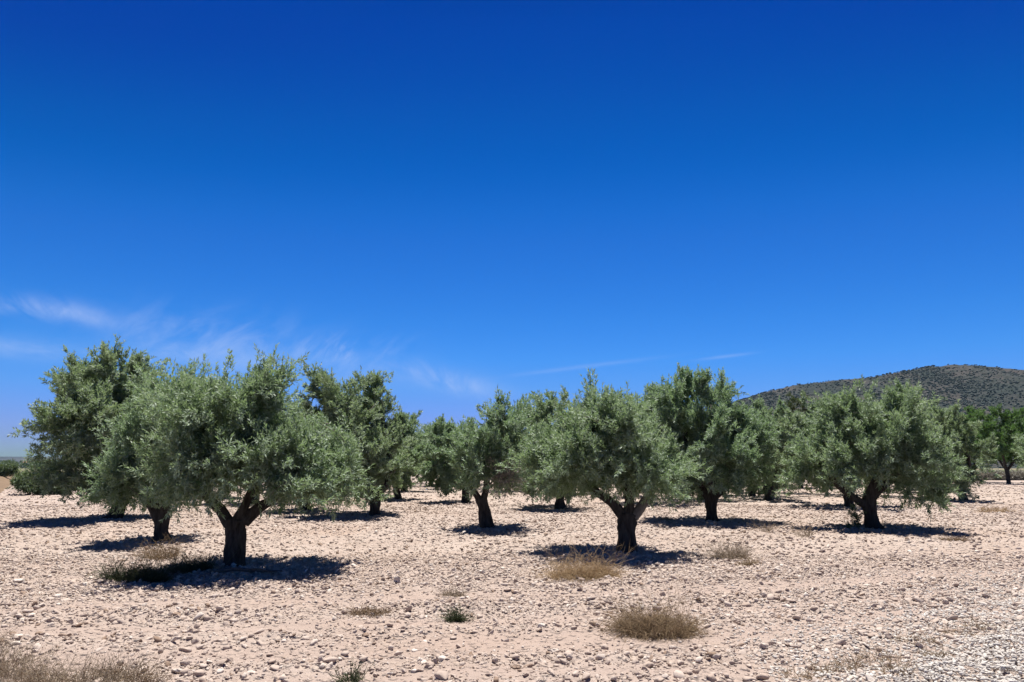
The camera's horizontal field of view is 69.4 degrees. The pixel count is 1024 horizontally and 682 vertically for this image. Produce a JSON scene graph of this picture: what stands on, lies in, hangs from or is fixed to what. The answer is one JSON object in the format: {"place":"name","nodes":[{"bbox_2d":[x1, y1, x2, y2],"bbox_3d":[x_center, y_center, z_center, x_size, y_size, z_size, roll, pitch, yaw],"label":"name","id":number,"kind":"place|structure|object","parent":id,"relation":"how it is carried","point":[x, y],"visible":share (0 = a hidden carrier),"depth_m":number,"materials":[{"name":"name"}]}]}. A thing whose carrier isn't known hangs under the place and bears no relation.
{"place":"outdoors","nodes":[
{"label":"outdoors","id":0,"kind":"place"},
{"bbox_2d":[0,474,14,492],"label":"bank","id":1,"kind":"structure","parent":0,"point":[4,482],"depth_m":63.83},
{"bbox_2d":[0,461,20,476],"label":"bush","id":2,"kind":"object","parent":1,"relation":"on","point":[8,470],"visible":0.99,"depth_m":76.71,"materials":[{"name":"green plant"}]},
{"bbox_2d":[0,456,61,464],"bbox_3d":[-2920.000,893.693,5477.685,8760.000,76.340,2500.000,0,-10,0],"label":"hills","id":3,"kind":"structure","parent":0,"point":[18,459],"depth_m":5003.58,"materials":[{"name":"grey"}]},
{"bbox_2d":[0,467,1023,681],"bbox_3d":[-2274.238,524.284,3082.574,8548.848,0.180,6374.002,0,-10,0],"label":"ground","id":4,"kind":"structure","parent":0,"point":[565,640],"depth_m":9.49,"materials":[{"name":"soil"}]},
{"bbox_2d":[13,578,24,582],"bbox_3d":[-7.007,3.413,10.518,0.195,0.062,0.178,-6,-11,32],"label":"stone","id":5,"kind":"object","parent":4,"relation":"on","point":[18,580],"visible":0.88,"depth_m":10.46,"materials":[{"name":"beige stone"}]},
{"bbox_2d":[5,463,68,495],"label":"bush","id":6,"kind":"object","parent":4,"relation":"on","point":[22,485],"visible":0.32,"depth_m":41.35,"materials":[{"name":"green plant"}]},
{"bbox_2d":[0,458,79,468],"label":"trees","id":7,"kind":"object","parent":4,"relation":"on","point":[24,464],"visible":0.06,"depth_m":508.62,"materials":[{"name":"green plant"}]},
{"bbox_2d":[0,622,173,681],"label":"dry grass","id":8,"kind":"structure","parent":4,"relation":"on","point":[84,675],"depth_m":5.71,"materials":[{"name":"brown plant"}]},
{"bbox_2d":[7,333,170,518],"bbox_3d":[-12.621,2.704,22.996,4.446,5.917,6.149,0,-10,0],"label":"olive tree","id":9,"kind":"object","parent":4,"relation":"on","point":[93,394],"visible":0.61,"depth_m":21.52,"materials":[{"name":"green plant"}]},
{"bbox_2d":[86,550,197,584],"bbox_3d":[-5.316,3.237,10.574,1.548,0.493,1.043,2,-10,-12],"label":"weed","id":10,"kind":"object","parent":4,"relation":"on","point":[152,575],"visible":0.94,"depth_m":10.50,"materials":[{"name":"green plant"}]},
{"bbox_2d":[76,354,214,542],"bbox_3d":[-7.888,2.380,16.695,3.030,4.292,4.582,0,-10,0],"label":"olive tree","id":11,"kind":"object","parent":4,"relation":"on","point":[120,484],"visible":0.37,"depth_m":15.32,"materials":[{"name":"green plant"}]},
{"bbox_2d":[123,532,199,560],"bbox_3d":[-6.118,3.626,13.083,1.500,0.525,0.920,4,-10,-23],"label":"dry weed","id":12,"kind":"object","parent":4,"relation":"on","point":[168,553],"visible":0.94,"depth_m":12.99,"materials":[{"name":"brown plant"}]},
{"bbox_2d":[172,668,181,672],"bbox_3d":[-2.657,2.621,5.874,0.105,0.038,0.047,2,-10,-14],"label":"stone","id":13,"kind":"object","parent":4,"relation":"on","point":[177,670],"visible":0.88,"depth_m":5.86,"materials":[{"name":"beige stone"}]},
{"bbox_2d":[155,545,235,573],"bbox_3d":[-5.013,3.418,11.598,1.170,0.475,1.116,7,-12,-36],"label":"weed","id":14,"kind":"object","parent":4,"relation":"on","point":[186,567],"visible":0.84,"depth_m":11.50,"materials":[{"name":"plant"}]},
{"bbox_2d":[119,343,393,566],"bbox_3d":[-4.062,1.890,12.235,4.155,3.750,4.113,0,-10,0],"label":"olive tree","id":15,"kind":"object","parent":4,"relation":"on","point":[228,438],"visible":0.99,"depth_m":11.43,"materials":[{"name":"green plant"}]},
{"bbox_2d":[278,400,330,509],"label":"olive tree","id":16,"kind":"object","parent":4,"relation":"on","point":[304,508],"depth_m":27.27,"materials":[{"name":"green plant"}]},
{"bbox_2d":[317,656,325,661],"bbox_3d":[-1.575,2.668,6.167,0.095,0.078,0.069,0,-10,0],"label":"stone","id":17,"kind":"object","parent":4,"relation":"on","point":[321,658],"visible":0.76,"depth_m":6.15,"materials":[{"name":"beige stone"}]},
{"bbox_2d":[329,657,374,681],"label":"weed","id":18,"kind":"object","parent":4,"relation":"on","point":[356,677],"visible":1,"depth_m":5.61,"materials":[{"name":"green plant"}]},
{"bbox_2d":[285,359,425,515],"bbox_3d":[-5.237,3.262,25.032,4.322,5.266,6.338,-3,-10,20],"label":"olive tree","id":19,"kind":"object","parent":4,"relation":"on","point":[383,445],"visible":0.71,"depth_m":24.45,"materials":[{"name":"green plant"}]},
{"bbox_2d":[330,600,400,617],"bbox_3d":[-1.604,2.948,8.165,0.824,0.208,0.653,6,-11,-33],"label":"dry weed","id":20,"kind":"object","parent":4,"relation":"on","point":[372,610],"visible":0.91,"depth_m":8.08,"materials":[{"name":"brown plant"}]},
{"bbox_2d":[394,576,400,583],"bbox_3d":[-1.563,3.271,10.112,0.136,0.118,0.100,-4,-10,20],"label":"stone","id":21,"kind":"object","parent":4,"relation":"on","point":[396,579],"visible":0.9,"depth_m":10.08,"materials":[{"name":"grey stone"}]},
{"bbox_2d":[382,407,428,498],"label":"olive tree","id":22,"kind":"object","parent":4,"relation":"on","point":[408,429],"visible":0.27,"depth_m":36.02,"materials":[{"name":"green plant"}]},
{"bbox_2d":[388,415,431,491],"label":"olive tree","id":23,"kind":"object","parent":4,"relation":"on","point":[420,440],"visible":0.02,"depth_m":47.79,"materials":[{"name":"green plant"}]},
{"bbox_2d":[415,422,432,485],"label":"olive tree","id":24,"kind":"object","parent":4,"relation":"on","point":[417,430],"depth_m":60.22,"materials":[{"name":"green plant"}]},
{"bbox_2d":[414,413,470,502],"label":"olive tree","id":25,"kind":"object","parent":4,"relation":"on","point":[439,469],"visible":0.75,"depth_m":32.87,"materials":[{"name":"green plant"}]},
{"bbox_2d":[436,585,472,597],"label":"dry weed","id":26,"kind":"object","parent":4,"relation":"on","point":[456,594],"visible":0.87,"depth_m":9.14,"materials":[{"name":"beige plant"}]},
{"bbox_2d":[428,416,482,428],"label":"olive tree","id":27,"kind":"object","parent":4,"relation":"on","point":[463,423],"visible":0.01,"depth_m":54.06,"materials":[{"name":"green plant"}]},
{"bbox_2d":[438,602,474,623],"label":"weed","id":28,"kind":"object","parent":4,"relation":"on","point":[453,616],"visible":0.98,"depth_m":7.92,"materials":[{"name":"green plant"}]},
{"bbox_2d":[439,386,542,527],"bbox_3d":[-0.501,3.143,19.815,2.762,3.874,3.864,3,-10,-18],"label":"olive tree","id":29,"kind":"object","parent":4,"relation":"on","point":[475,455],"visible":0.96,"depth_m":18.93,"materials":[{"name":"green plant"}]},
{"bbox_2d":[0,482,1023,681],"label":"field stones","id":30,"kind":"object","parent":4,"relation":"on","point":[652,661],"visible":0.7,"depth_m":10.17,"materials":[{"name":"beige stone"}]},
{"bbox_2d":[510,664,520,668],"bbox_3d":[0.028,2.633,5.967,0.092,0.040,0.056,0,-10,0],"label":"earth clod","id":31,"kind":"object","parent":4,"relation":"on","point":[515,666],"visible":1,"depth_m":5.96,"materials":[{"name":"soil"}]},
{"bbox_2d":[516,385,580,509],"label":"olive tree","id":32,"kind":"object","parent":4,"relation":"on","point":[545,410],"visible":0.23,"depth_m":28.16,"materials":[{"name":"green plant"}]},
{"bbox_2d":[547,648,559,651],"bbox_3d":[0.368,2.716,6.485,0.092,0.036,0.090,7,-12,-37],"label":"stone","id":33,"kind":"object","parent":4,"relation":"on","point":[553,650],"visible":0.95,"depth_m":6.47,"materials":[{"name":"beige stone"}]},
{"bbox_2d":[510,522,660,586],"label":"dry grass","id":34,"kind":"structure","parent":4,"relation":"on","point":[589,573],"depth_m":10.73,"materials":[{"name":"plant"}]},
{"bbox_2d":[493,367,713,552],"bbox_3d":[1.735,2.267,14.248,3.718,3.701,4.003,5,-11,-29],"label":"olive tree","id":35,"kind":"object","parent":4,"relation":"on","point":[607,441],"visible":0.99,"depth_m":13.63,"materials":[{"name":"green plant"}]},
{"bbox_2d":[610,387,644,493],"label":"olive tree","id":36,"kind":"object","parent":4,"relation":"on","point":[635,396],"depth_m":40.57,"materials":[{"name":"green plant"}]},
{"bbox_2d":[571,562,731,649],"bbox_3d":[1.397,2.573,7.397,1.575,0.734,1.400,0,-10,0],"label":"dry bush","id":37,"kind":"object","parent":4,"relation":"on","point":[648,626],"visible":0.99,"depth_m":7.29,"materials":[{"name":"beige plant"}]},
{"bbox_2d":[653,510,672,520],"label":"dry weed","id":38,"kind":"object","parent":4,"relation":"on","point":[667,518],"visible":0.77,"depth_m":21.86,"materials":[{"name":"plant"}]},
{"bbox_2d":[635,362,782,520],"bbox_3d":[5.758,3.066,22.345,4.849,4.858,5.491,0,-10,0],"label":"olive tree","id":39,"kind":"object","parent":4,"relation":"on","point":[732,448],"visible":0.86,"depth_m":21.34,"materials":[{"name":"green plant"}]},
{"bbox_2d":[673,528,785,561],"bbox_3d":[3.852,3.530,12.897,1.967,0.671,1.186,-6,-11,33],"label":"dry weed","id":40,"kind":"object","parent":4,"relation":"on","point":[739,554],"visible":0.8,"depth_m":12.78,"materials":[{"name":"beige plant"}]},
{"bbox_2d":[727,556,761,565],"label":"dry weed","id":41,"kind":"object","parent":4,"relation":"on","point":[745,562],"visible":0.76,"depth_m":12.01,"materials":[{"name":"beige plant"}]},
{"bbox_2d":[740,513,790,532],"bbox_3d":[6.159,4.410,17.951,1.212,0.549,0.776,-4,-10,21],"label":"dry weed","id":42,"kind":"object","parent":4,"relation":"on","point":[766,528],"visible":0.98,"depth_m":17.96,"materials":[{"name":"brown plant"}]},
{"bbox_2d":[743,394,800,500],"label":"olive tree","id":43,"kind":"object","parent":4,"relation":"on","point":[768,489],"visible":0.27,"depth_m":35.26,"materials":[{"name":"green plant"}]},
{"bbox_2d":[748,417,802,496],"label":"olive tree","id":44,"kind":"object","parent":4,"relation":"on","point":[751,493],"depth_m":40.52,"materials":[{"name":"green plant"}]},
{"bbox_2d":[786,598,796,601],"bbox_3d":[3.370,3.133,8.926,0.129,0.046,0.157,-4,-10,21],"label":"stone","id":45,"kind":"object","parent":4,"relation":"on","point":[790,600],"visible":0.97,"depth_m":8.89,"materials":[{"name":"beige stone"}]},
{"bbox_2d":[784,390,809,415],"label":"pine tree","id":46,"kind":"object","parent":4,"relation":"on","point":[793,399],"visible":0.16,"depth_m":79.99,"materials":[{"name":"green plant"}]},
{"bbox_2d":[787,514,820,537],"bbox_3d":[6.713,4.227,16.967,0.736,0.579,1.129,-5,-11,27],"label":"dry weed","id":47,"kind":"object","parent":4,"relation":"on","point":[808,534],"visible":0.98,"depth_m":16.88,"materials":[{"name":"beige plant"}]},
{"bbox_2d":[775,389,868,506],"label":"olive tree","id":48,"kind":"object","parent":4,"relation":"on","point":[796,419],"visible":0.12,"depth_m":30.00,"materials":[{"name":"green plant"}]},
{"bbox_2d":[668,568,1023,681],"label":"gravel","id":49,"kind":"structure","parent":4,"relation":"on","point":[982,664],"depth_m":6.54,"materials":[{"name":"beige gravel"}]},
{"bbox_2d":[773,374,973,528],"bbox_3d":[9.416,2.918,19.832,4.820,4.391,4.145,-3,-10,17],"label":"olive tree","id":50,"kind":"object","parent":4,"relation":"on","point":[882,448],"visible":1,"depth_m":19.09,"materials":[{"name":"green plant"}]},
{"bbox_2d":[890,395,1001,501],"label":"olive tree","id":51,"kind":"object","parent":4,"relation":"on","point":[951,420],"visible":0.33,"depth_m":34.87,"materials":[{"name":"green plant"}]},
{"bbox_2d":[935,530,977,542],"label":"dry weed","id":52,"kind":"object","parent":4,"relation":"on","point":[954,539],"visible":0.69,"depth_m":15.91,"materials":[{"name":"beige plant"}]},
{"bbox_2d":[946,405,1010,479],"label":"leafy tree","id":53,"kind":"object","parent":4,"relation":"on","point":[970,413],"visible":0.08,"depth_m":76.77,"materials":[{"name":"green plant"}]},
{"bbox_2d":[974,471,997,479],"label":"bush","id":54,"kind":"object","parent":4,"relation":"on","point":[984,475],"visible":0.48,"depth_m":85.80,"materials":[{"name":"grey plant"}]},
{"bbox_2d":[966,403,1023,483],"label":"leafy tree","id":55,"kind":"object","parent":4,"relation":"on","point":[1005,427],"visible":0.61,"depth_m":68.29,"materials":[{"name":"green plant"}]},
{"bbox_2d":[974,503,1018,513],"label":"dry weed","id":56,"kind":"object","parent":4,"relation":"on","point":[997,509],"visible":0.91,"depth_m":25.83,"materials":[{"name":"plant"}]},
{"bbox_2d":[986,469,1013,479],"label":"bush","id":57,"kind":"object","parent":4,"relation":"on","point":[1001,473],"visible":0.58,"depth_m":85.86,"materials":[{"name":"green plant"}]},
{"bbox_2d":[1002,469,1023,479],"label":"bush","id":58,"kind":"object","parent":4,"relation":"on","point":[1015,475],"visible":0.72,"depth_m":85.90,"materials":[{"name":"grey plant"}]},
{"bbox_2d":[1010,433,1023,470],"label":"olive tree","id":59,"kind":"object","parent":4,"relation":"on","point":[1021,451],"visible":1,"depth_m":46.63,"materials":[{"name":"green plant"}]},
{"bbox_2d":[0,0,1023,456],"label":"sky","id":60,"kind":"structure","parent":0,"point":[462,200],"materials":[{"name":"blue"}]},
{"bbox_2d":[732,364,1023,467],"bbox_3d":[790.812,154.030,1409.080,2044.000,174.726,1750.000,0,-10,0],"label":"mountain","id":61,"kind":"structure","parent":0,"point":[957,396],"depth_m":1172.81,"materials":[{"name":"green plant"}]},
{"bbox_2d":[736,364,1023,467],"bbox_3d":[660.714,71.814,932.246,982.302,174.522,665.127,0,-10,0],"label":"mountain scrub","id":62,"kind":"object","parent":61,"relation":"on","point":[879,397],"visible":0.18,"depth_m":1171.55,"materials":[{"name":"green plant"}]},
{"bbox_2d":[774,615,1005,679],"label":"verge grass","id":63,"kind":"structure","parent":0,"point":[890,667],"depth_m":6.07,"materials":[{"name":"beige plant"}]}
]}

